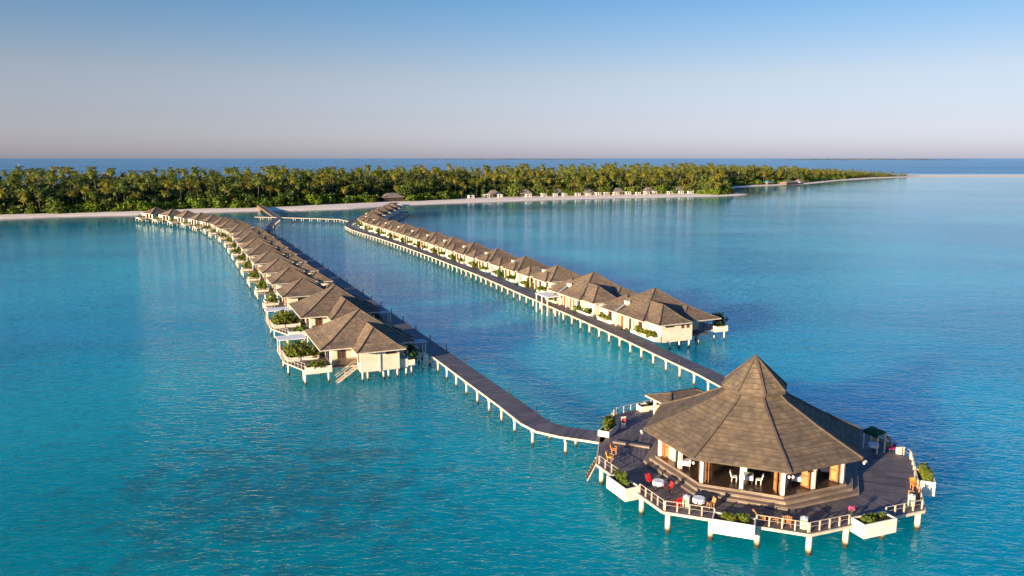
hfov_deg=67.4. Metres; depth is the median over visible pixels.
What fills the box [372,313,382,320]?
dark bush
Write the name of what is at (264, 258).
water villa
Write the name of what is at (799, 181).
beach house
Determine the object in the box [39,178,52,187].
broadleaf tree
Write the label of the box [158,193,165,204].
broadleaf tree
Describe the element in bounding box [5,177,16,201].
coconut palm
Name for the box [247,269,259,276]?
potted shrub
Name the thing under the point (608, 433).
planter box
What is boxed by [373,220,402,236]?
water villa
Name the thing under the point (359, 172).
coconut palm
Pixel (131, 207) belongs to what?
beach bush
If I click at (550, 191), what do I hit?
beach bush
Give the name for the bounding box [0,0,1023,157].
sky
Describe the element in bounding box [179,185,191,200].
broadleaf tree
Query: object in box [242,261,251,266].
potted shrub
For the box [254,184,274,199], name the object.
broadleaf tree
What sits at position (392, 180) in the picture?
broadleaf tree
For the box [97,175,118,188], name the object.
broadleaf tree
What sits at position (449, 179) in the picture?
coconut palm
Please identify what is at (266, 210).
beach ramp
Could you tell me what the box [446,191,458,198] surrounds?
beach bush
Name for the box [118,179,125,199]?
coconut palm
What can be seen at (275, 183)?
coconut palm
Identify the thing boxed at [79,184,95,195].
broadleaf tree
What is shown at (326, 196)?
beach bush
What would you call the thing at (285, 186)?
coconut palm
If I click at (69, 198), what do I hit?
broadleaf tree
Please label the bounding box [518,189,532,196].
thatched hut
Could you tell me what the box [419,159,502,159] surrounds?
island
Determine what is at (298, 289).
water villa
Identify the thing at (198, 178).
coconut palm
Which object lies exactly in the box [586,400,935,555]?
restaurant deck
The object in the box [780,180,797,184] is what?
beach house
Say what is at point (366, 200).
beach bush
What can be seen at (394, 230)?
water villa
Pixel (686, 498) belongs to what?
litter bin
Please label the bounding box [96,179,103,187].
coconut palm
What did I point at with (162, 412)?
sea
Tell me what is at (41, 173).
coconut palm
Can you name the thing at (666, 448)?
folding door
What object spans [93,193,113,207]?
broadleaf tree
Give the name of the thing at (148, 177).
coconut palm
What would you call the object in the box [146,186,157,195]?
broadleaf tree
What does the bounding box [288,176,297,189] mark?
coconut palm
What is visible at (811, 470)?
folding door
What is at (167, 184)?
coconut palm
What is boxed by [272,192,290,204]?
broadleaf tree
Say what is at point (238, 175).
coconut palm
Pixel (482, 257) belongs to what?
water villa
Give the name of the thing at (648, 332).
potted shrub
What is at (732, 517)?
planter shrub
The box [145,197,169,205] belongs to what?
broadleaf tree
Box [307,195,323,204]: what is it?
beach bush
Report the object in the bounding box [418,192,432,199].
beach bush
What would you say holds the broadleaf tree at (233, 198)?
on the beach
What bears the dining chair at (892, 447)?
on the restaurant deck
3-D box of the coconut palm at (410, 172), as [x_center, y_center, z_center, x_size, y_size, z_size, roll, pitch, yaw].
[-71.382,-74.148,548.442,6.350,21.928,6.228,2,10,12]
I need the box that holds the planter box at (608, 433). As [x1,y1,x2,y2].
[598,423,618,437]
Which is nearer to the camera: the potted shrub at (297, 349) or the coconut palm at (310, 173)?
the potted shrub at (297, 349)
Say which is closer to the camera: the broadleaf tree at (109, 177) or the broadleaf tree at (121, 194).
the broadleaf tree at (121, 194)
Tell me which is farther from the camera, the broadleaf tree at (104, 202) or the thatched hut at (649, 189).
the thatched hut at (649, 189)
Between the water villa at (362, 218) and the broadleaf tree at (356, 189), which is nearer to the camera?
the water villa at (362, 218)
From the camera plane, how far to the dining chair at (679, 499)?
62.33 m
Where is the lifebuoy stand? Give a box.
[621,416,625,427]
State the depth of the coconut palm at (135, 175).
446.57 m
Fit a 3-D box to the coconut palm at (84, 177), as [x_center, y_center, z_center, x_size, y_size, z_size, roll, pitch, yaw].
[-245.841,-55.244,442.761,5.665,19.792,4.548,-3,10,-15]
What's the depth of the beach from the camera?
507.98 m
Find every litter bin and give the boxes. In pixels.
[683,494,689,506]
[800,516,807,529]
[895,444,902,454]
[907,494,915,506]
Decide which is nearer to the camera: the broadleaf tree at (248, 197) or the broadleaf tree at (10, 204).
the broadleaf tree at (10, 204)
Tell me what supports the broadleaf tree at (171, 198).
on the forest ground
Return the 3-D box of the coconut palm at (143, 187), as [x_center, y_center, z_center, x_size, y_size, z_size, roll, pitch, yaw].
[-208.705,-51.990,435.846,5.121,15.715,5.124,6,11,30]
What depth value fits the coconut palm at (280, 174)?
505.45 m
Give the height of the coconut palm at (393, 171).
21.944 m
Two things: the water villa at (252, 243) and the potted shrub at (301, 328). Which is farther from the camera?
the water villa at (252, 243)
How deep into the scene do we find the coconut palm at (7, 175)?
430.52 m
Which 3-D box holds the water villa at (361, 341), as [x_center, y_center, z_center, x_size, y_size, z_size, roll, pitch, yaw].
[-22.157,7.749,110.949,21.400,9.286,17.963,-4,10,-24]
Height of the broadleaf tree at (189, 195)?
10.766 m
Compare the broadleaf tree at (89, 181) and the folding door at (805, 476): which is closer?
the folding door at (805, 476)
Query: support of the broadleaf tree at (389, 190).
on the forest ground
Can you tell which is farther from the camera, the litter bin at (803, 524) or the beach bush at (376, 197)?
the beach bush at (376, 197)
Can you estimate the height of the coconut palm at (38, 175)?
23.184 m
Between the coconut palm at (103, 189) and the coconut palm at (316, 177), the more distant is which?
the coconut palm at (316, 177)
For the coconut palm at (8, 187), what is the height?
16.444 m
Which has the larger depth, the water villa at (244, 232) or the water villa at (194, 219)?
the water villa at (194, 219)
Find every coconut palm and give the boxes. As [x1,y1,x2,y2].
[0,187,7,210]
[2,183,11,195]
[4,173,11,201]
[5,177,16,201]
[8,173,17,187]
[12,172,22,180]
[17,170,25,177]
[17,191,29,211]
[25,177,32,195]
[28,183,38,206]
[29,168,40,190]
[34,169,44,186]
[35,167,46,189]
[35,190,43,212]
[45,169,57,188]
[47,175,57,190]
[57,171,66,186]
[59,178,65,189]
[62,166,74,188]
[64,176,72,196]
[66,190,76,205]
[67,175,78,198]
[68,171,77,197]
[80,185,90,199]
[81,175,87,181]
[85,166,96,185]
[86,170,96,187]
[88,191,99,204]
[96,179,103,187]
[100,178,111,204]
[100,185,111,206]
[107,167,116,200]
[109,186,119,202]
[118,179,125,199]
[119,185,129,198]
[131,170,138,185]
[131,192,140,202]
[136,176,144,182]
[139,182,148,196]
[143,173,153,201]
[148,184,156,194]
[159,173,168,186]
[159,190,169,197]
[162,179,171,201]
[168,183,176,191]
[169,173,177,179]
[175,181,186,207]
[185,173,193,192]
[185,181,192,190]
[190,169,200,192]
[191,181,200,195]
[194,175,201,190]
[200,168,207,188]
[205,183,213,189]
[208,173,215,191]
[211,170,219,181]
[220,183,230,193]
[228,176,236,182]
[235,170,242,201]
[235,181,243,200]
[243,181,252,201]
[255,177,263,197]
[266,185,272,197]
[270,167,278,176]
[270,181,278,193]
[274,184,282,195]
[277,172,285,179]
[280,183,289,191]
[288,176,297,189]
[296,171,304,198]
[307,169,313,179]
[310,180,318,194]
[312,174,319,180]
[319,177,326,197]
[323,167,329,183]
[329,170,337,192]
[337,178,343,184]
[341,186,347,197]
[351,181,357,195]
[355,168,362,178]
[356,184,364,195]
[362,175,369,182]
[372,170,379,180]
[373,183,381,192]
[388,170,395,190]
[408,169,414,176]
[416,166,423,178]
[419,179,427,191]
[445,176,451,185]
[452,177,458,190]
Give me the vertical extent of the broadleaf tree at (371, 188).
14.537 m
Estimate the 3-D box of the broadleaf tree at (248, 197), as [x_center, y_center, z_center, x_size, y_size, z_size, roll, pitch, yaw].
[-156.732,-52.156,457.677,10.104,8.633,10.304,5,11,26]
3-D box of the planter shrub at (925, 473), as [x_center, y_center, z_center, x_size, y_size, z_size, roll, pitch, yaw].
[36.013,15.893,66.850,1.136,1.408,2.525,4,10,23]
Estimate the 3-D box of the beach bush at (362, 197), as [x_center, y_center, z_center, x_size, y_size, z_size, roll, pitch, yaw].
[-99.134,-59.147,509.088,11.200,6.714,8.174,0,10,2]
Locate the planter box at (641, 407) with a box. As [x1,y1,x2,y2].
[636,403,659,411]
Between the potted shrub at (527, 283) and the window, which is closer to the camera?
the window
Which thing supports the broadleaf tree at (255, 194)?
on the forest ground
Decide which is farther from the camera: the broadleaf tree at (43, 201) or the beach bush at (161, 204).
the beach bush at (161, 204)
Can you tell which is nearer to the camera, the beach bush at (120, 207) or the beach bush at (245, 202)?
the beach bush at (120, 207)
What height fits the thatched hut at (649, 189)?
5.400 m
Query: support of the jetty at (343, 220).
in the sea
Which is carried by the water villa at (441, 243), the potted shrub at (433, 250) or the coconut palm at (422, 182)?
the potted shrub at (433, 250)
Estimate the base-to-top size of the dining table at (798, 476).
0.760 m
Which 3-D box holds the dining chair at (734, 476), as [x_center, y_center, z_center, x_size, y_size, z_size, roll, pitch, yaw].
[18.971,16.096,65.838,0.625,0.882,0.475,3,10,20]
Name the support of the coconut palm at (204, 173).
on the forest ground
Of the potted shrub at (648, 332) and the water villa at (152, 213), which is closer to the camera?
the potted shrub at (648, 332)
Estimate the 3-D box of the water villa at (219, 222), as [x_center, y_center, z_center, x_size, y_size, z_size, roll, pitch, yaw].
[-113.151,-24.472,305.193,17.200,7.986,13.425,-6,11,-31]
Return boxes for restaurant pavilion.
[640,354,866,510]
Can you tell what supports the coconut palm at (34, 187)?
on the forest ground
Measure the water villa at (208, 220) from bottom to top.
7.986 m
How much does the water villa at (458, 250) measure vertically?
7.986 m
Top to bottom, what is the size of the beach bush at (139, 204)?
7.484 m
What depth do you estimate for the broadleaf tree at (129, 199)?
426.74 m
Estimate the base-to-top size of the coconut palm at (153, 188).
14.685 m
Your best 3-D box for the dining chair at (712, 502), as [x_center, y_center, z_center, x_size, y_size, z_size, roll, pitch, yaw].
[16.182,17.407,62.293,0.625,0.882,0.475,-2,10,-10]
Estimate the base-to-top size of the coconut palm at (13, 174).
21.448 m
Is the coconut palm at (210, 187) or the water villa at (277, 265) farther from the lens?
the coconut palm at (210, 187)
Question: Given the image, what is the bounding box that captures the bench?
[874,434,890,446]
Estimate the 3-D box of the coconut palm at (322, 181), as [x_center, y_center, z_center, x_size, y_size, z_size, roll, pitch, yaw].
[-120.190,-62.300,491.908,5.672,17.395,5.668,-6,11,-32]
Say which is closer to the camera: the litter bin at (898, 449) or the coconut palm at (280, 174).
the litter bin at (898, 449)
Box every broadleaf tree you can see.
[0,193,8,201]
[6,202,19,212]
[7,187,25,205]
[11,188,44,211]
[16,195,35,208]
[35,196,44,208]
[36,194,49,206]
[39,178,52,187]
[40,197,60,211]
[41,186,72,207]
[43,182,63,195]
[62,188,73,205]
[64,197,79,209]
[70,196,89,207]
[72,184,84,198]
[73,188,83,200]
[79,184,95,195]
[82,177,97,188]
[82,189,98,202]
[86,187,114,205]
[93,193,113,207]
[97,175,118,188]
[99,198,121,209]
[107,194,126,202]
[117,186,132,202]
[123,194,136,205]
[127,183,149,201]
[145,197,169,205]
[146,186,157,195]
[147,194,154,201]
[149,182,169,201]
[150,194,167,203]
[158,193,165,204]
[166,192,182,201]
[171,191,182,200]
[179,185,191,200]
[180,190,198,206]
[204,190,214,204]
[206,193,224,206]
[225,193,236,205]
[226,181,243,200]
[237,192,255,200]
[244,186,261,198]
[244,193,255,204]
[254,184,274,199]
[259,186,271,197]
[264,179,280,195]
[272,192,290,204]
[278,177,289,183]
[284,187,298,202]
[292,178,306,187]
[299,182,315,193]
[306,186,316,193]
[313,181,336,198]
[325,184,333,193]
[327,181,339,197]
[331,186,342,199]
[336,173,347,185]
[339,180,349,186]
[350,183,362,195]
[361,183,369,195]
[368,182,382,192]
[370,189,379,199]
[373,182,395,194]
[380,179,393,192]
[381,174,397,192]
[396,184,408,199]
[401,184,414,197]
[414,185,423,197]
[422,184,433,194]
[427,177,442,189]
[444,183,451,193]
[450,180,465,190]
[467,180,483,192]
[479,184,486,194]
[485,182,497,192]
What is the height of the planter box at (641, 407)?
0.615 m
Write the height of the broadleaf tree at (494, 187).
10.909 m
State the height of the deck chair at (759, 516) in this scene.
0.979 m
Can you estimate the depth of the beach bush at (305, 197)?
481.25 m
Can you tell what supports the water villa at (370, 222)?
in the sea
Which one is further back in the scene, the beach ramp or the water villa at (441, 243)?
the beach ramp
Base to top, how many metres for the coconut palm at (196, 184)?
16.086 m
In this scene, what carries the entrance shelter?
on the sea
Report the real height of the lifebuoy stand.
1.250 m
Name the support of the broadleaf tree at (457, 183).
on the forest ground
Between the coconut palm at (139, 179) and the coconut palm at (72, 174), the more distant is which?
the coconut palm at (139, 179)
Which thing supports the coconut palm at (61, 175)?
on the forest ground
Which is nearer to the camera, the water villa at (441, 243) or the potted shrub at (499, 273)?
the potted shrub at (499, 273)
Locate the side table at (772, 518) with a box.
[770,516,778,523]
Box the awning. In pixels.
[862,426,886,453]
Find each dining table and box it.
[652,478,664,489]
[677,458,691,469]
[692,495,704,507]
[739,472,753,484]
[791,473,800,482]
[821,467,829,474]
[868,442,878,451]
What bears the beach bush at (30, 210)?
on the beach
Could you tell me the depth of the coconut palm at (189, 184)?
458.10 m
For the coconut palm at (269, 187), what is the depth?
471.04 m
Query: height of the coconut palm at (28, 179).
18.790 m
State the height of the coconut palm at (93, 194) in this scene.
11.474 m
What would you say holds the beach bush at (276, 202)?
on the forest ground
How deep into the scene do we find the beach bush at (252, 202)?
457.04 m
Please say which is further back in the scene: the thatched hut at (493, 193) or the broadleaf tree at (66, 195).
the thatched hut at (493, 193)
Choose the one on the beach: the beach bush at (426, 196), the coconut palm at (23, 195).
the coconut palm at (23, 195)
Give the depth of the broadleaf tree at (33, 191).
411.00 m
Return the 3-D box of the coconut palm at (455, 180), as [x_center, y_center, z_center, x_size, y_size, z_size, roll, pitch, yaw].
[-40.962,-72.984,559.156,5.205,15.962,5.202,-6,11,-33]
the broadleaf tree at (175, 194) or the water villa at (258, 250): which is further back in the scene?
the broadleaf tree at (175, 194)
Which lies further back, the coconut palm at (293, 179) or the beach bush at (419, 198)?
the beach bush at (419, 198)
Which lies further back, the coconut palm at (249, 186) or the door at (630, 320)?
the coconut palm at (249, 186)
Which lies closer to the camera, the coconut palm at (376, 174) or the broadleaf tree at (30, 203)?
the broadleaf tree at (30, 203)
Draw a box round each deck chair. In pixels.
[752,509,765,521]
[781,515,792,526]
[907,489,919,499]
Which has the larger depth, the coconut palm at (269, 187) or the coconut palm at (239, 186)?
the coconut palm at (269, 187)
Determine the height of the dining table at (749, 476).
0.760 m
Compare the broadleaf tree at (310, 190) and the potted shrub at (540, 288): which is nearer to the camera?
the potted shrub at (540, 288)
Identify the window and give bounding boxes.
[326,351,329,361]
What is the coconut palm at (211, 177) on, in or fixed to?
on the forest ground
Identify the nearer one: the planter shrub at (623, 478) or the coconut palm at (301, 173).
the planter shrub at (623, 478)
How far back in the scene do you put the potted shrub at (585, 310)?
141.40 m
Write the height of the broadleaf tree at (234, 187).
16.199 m
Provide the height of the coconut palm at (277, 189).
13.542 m
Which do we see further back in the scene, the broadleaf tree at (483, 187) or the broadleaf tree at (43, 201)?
the broadleaf tree at (483, 187)
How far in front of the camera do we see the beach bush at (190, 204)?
447.42 m
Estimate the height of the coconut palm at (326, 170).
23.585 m
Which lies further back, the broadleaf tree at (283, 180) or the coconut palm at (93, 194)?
the broadleaf tree at (283, 180)
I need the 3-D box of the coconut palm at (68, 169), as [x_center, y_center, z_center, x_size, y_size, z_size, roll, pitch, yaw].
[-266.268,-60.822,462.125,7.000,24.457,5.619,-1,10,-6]
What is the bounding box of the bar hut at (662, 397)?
[645,387,704,413]
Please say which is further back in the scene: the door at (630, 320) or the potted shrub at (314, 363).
the door at (630, 320)
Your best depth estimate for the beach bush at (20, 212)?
403.64 m
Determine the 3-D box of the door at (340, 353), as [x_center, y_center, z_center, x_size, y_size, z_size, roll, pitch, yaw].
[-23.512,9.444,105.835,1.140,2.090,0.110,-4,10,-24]
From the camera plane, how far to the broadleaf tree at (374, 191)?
528.08 m
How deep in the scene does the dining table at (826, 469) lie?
66.81 m
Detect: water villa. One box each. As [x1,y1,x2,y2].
[135,207,169,222]
[152,209,185,224]
[167,210,200,226]
[180,212,221,229]
[192,214,234,232]
[203,217,243,235]
[208,220,253,238]
[218,223,266,242]
[224,228,273,249]
[227,232,280,255]
[231,237,287,261]
[235,243,296,269]
[240,250,306,278]
[246,258,318,288]
[254,267,332,300]
[262,278,344,312]
[264,285,391,344]
[275,309,426,385]
[355,214,377,229]
[356,211,383,222]
[362,216,388,232]
[369,209,396,220]
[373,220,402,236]
[377,206,400,221]
[382,204,404,218]
[385,223,416,240]
[388,202,408,215]
[398,227,431,245]
[411,231,449,254]
[427,236,469,262]
[444,242,491,268]
[464,248,518,272]
[488,256,550,283]
[516,265,580,292]
[545,272,638,326]
[597,288,727,349]
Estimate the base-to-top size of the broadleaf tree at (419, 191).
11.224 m
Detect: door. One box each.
[315,317,321,324]
[337,349,345,363]
[620,315,625,327]
[629,318,633,328]
[664,443,668,457]
[705,462,708,481]
[708,463,711,482]
[773,472,777,492]
[778,473,780,493]
[801,471,809,488]
[809,470,811,487]
[829,465,838,482]
[838,464,841,481]
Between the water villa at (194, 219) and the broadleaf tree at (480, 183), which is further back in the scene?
the broadleaf tree at (480, 183)
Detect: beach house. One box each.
[379,193,404,201]
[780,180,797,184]
[795,179,804,183]
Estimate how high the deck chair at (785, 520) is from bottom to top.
0.979 m
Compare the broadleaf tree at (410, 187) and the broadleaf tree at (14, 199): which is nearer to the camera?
the broadleaf tree at (14, 199)
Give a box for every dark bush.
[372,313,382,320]
[404,343,417,359]
[712,311,728,326]
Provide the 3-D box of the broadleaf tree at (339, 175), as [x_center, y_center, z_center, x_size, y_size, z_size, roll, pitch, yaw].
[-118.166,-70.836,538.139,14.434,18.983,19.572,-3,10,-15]
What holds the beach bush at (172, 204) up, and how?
on the forest ground
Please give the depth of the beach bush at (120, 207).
423.54 m
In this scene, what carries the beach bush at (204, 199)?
on the forest ground
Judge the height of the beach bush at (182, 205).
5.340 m
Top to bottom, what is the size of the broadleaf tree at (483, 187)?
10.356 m
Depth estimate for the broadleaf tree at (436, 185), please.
557.09 m
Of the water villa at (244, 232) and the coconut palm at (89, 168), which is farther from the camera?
the coconut palm at (89, 168)
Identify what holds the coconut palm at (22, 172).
on the forest ground
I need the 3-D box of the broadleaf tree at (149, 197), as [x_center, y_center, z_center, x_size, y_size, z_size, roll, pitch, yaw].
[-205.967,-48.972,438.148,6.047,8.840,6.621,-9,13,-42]
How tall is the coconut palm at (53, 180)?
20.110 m
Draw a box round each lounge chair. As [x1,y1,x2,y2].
[605,450,613,461]
[610,443,616,453]
[910,477,918,489]
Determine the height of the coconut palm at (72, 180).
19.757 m
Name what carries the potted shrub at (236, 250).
on the water villa at (252, 243)
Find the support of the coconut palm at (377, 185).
on the forest ground
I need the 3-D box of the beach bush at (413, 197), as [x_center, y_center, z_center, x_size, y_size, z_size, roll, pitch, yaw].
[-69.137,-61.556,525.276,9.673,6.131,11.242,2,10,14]
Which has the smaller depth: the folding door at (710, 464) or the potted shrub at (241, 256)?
the folding door at (710, 464)
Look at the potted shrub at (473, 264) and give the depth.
199.83 m
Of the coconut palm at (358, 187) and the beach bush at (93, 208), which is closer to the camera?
the beach bush at (93, 208)
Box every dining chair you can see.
[645,473,652,485]
[665,481,673,492]
[673,497,682,505]
[707,496,716,508]
[730,469,736,481]
[887,443,895,452]
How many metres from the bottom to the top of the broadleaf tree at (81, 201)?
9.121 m
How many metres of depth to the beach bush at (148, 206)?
427.35 m
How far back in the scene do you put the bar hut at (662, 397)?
82.60 m
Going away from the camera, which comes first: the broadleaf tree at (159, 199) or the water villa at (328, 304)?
the water villa at (328, 304)
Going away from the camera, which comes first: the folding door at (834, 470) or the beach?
the folding door at (834, 470)
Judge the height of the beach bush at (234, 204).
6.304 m
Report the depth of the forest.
638.24 m
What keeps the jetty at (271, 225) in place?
in the sea
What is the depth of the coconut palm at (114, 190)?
425.50 m
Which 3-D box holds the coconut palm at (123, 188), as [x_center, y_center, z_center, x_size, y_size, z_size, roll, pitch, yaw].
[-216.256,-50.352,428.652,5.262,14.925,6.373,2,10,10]
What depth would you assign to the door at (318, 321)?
126.75 m
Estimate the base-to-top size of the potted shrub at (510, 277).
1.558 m
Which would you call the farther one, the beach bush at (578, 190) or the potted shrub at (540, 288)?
the beach bush at (578, 190)
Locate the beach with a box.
[0,175,1023,219]
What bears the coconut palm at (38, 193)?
on the beach
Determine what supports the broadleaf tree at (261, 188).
on the forest ground
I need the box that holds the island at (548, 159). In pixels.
[503,159,594,159]
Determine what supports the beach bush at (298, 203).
on the forest ground
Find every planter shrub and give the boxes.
[602,415,615,430]
[614,469,629,485]
[646,401,653,405]
[720,512,749,521]
[860,511,885,522]
[917,462,933,480]
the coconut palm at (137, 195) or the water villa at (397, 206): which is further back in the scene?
the coconut palm at (137, 195)
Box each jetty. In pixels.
[252,228,604,454]
[257,216,349,223]
[265,217,280,232]
[345,203,724,390]
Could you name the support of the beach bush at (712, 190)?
on the forest ground
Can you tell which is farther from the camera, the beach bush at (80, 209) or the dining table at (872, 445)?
the beach bush at (80, 209)
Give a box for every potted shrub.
[231,247,240,252]
[236,253,246,259]
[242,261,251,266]
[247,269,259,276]
[256,280,267,287]
[266,291,276,300]
[270,309,303,324]
[282,339,320,357]
[290,325,308,331]
[307,360,328,368]
[431,245,436,252]
[471,258,477,267]
[478,265,488,269]
[496,268,503,276]
[506,275,515,280]
[524,277,532,286]
[536,286,546,291]
[573,305,591,312]
[598,311,611,321]
[635,325,656,337]
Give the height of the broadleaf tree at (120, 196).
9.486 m
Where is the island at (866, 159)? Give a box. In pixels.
[787,158,952,159]
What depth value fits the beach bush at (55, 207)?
406.06 m
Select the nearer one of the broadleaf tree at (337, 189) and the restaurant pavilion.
the restaurant pavilion
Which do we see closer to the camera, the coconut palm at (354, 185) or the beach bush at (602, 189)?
the coconut palm at (354, 185)
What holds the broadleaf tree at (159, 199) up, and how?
on the forest ground
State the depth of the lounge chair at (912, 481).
66.00 m
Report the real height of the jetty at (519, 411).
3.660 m
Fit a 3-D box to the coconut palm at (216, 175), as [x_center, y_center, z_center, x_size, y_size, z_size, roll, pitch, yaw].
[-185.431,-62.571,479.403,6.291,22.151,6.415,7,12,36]
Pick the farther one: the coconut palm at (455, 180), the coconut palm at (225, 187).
the coconut palm at (455, 180)
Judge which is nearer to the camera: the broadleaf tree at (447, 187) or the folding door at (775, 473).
the folding door at (775, 473)
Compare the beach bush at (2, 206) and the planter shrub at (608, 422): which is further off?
the beach bush at (2, 206)
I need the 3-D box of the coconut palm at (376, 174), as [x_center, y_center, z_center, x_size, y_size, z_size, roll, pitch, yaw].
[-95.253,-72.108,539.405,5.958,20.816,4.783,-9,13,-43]
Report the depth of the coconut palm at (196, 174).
462.00 m
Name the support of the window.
in the water villa at (361, 341)
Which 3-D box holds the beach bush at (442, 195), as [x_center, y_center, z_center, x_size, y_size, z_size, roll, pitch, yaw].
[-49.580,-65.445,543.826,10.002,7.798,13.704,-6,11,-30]
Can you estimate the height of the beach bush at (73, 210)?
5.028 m
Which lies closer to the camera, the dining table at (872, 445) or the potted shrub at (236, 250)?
the dining table at (872, 445)
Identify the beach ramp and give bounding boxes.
[257,205,279,216]
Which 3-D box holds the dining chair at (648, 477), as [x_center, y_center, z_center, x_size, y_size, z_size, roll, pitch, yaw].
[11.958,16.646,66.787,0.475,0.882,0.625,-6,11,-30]
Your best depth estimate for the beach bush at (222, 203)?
452.30 m
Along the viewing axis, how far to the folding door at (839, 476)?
65.45 m
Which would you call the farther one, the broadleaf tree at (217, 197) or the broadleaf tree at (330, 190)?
the broadleaf tree at (330, 190)
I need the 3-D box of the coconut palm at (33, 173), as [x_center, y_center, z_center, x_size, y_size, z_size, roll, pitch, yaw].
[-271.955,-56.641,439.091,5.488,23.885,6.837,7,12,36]
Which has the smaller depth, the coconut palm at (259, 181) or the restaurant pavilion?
the restaurant pavilion
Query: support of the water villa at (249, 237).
in the sea
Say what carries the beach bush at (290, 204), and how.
on the beach
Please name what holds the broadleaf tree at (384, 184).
on the forest ground
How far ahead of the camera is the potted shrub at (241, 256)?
212.52 m
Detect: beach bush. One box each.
[0,203,6,214]
[3,206,24,213]
[6,208,19,213]
[25,206,38,213]
[42,201,69,213]
[66,206,80,212]
[67,203,89,212]
[76,203,92,212]
[83,200,102,212]
[113,202,132,211]
[122,202,143,210]
[132,200,147,210]
[137,202,152,210]
[153,202,169,209]
[167,202,178,208]
[170,202,186,208]
[184,195,203,208]
[193,199,206,208]
[201,196,215,207]
[209,194,227,207]
[213,198,229,207]
[230,200,243,207]
[231,200,250,207]
[250,197,260,207]
[254,197,273,206]
[269,196,283,206]
[284,201,298,205]
[292,200,302,205]
[302,190,316,204]
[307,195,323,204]
[319,193,335,203]
[338,197,349,203]
[346,195,356,202]
[356,194,368,202]
[363,196,373,202]
[367,194,379,202]
[403,194,418,200]
[416,193,428,200]
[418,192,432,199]
[435,190,449,199]
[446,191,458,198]
[506,185,520,196]
[543,189,556,195]
[560,188,569,194]
[574,188,583,194]
[597,187,609,194]
[623,186,637,193]
[657,184,667,193]
[708,187,720,194]
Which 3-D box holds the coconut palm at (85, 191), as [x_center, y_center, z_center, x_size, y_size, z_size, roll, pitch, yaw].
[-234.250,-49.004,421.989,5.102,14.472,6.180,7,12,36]
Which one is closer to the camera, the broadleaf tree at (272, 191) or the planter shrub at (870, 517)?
the planter shrub at (870, 517)
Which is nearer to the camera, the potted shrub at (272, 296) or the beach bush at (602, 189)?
the potted shrub at (272, 296)
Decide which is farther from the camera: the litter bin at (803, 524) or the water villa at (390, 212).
the water villa at (390, 212)
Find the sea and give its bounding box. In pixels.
[0,158,1023,575]
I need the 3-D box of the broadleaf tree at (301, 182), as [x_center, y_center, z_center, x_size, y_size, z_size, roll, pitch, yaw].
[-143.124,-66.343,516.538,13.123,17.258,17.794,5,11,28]
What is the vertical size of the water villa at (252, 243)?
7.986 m
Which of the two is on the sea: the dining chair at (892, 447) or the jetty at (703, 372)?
the jetty at (703, 372)
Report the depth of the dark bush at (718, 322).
128.03 m
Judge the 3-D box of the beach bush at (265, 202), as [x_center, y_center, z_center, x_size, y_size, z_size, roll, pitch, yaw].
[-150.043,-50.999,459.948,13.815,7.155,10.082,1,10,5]
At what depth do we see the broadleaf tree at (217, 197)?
449.46 m
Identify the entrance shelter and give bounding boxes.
[535,292,559,315]
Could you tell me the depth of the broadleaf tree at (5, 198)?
408.47 m
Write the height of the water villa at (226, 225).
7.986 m
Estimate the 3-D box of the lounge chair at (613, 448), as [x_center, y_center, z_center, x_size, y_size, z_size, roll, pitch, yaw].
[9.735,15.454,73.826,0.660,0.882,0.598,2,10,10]
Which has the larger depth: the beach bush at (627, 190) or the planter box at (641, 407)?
the beach bush at (627, 190)
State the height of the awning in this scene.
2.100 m
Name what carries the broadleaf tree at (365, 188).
on the forest ground
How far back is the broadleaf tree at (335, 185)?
512.90 m
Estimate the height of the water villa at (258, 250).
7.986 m
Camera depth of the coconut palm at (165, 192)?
439.60 m
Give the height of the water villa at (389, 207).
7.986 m
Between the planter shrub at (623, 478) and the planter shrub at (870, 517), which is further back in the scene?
the planter shrub at (623, 478)
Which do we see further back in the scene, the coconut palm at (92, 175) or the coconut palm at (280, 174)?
the coconut palm at (280, 174)
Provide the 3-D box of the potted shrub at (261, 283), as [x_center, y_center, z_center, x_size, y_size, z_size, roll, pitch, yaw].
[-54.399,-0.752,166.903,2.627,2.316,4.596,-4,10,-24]
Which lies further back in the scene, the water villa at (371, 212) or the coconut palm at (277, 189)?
the coconut palm at (277, 189)
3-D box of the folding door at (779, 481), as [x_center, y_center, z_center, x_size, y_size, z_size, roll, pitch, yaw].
[22.102,15.778,63.413,0.090,2.240,0.750,2,10,12]
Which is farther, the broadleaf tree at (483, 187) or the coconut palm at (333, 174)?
the broadleaf tree at (483, 187)
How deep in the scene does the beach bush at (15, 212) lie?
402.26 m
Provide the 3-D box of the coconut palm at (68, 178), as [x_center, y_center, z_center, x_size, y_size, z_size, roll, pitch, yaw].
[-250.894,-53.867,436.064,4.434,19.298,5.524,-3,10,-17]
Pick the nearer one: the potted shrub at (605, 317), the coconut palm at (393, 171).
the potted shrub at (605, 317)
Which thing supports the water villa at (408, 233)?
in the sea
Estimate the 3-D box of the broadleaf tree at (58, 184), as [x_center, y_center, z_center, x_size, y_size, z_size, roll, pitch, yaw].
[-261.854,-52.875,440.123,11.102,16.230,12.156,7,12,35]
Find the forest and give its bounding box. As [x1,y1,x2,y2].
[0,162,906,195]
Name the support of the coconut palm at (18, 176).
on the forest ground
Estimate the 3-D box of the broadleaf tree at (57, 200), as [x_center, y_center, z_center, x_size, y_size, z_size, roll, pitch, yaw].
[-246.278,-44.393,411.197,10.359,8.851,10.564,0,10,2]
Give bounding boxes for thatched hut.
[486,190,500,196]
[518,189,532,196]
[553,189,563,195]
[583,188,593,194]
[611,188,624,194]
[643,187,654,193]

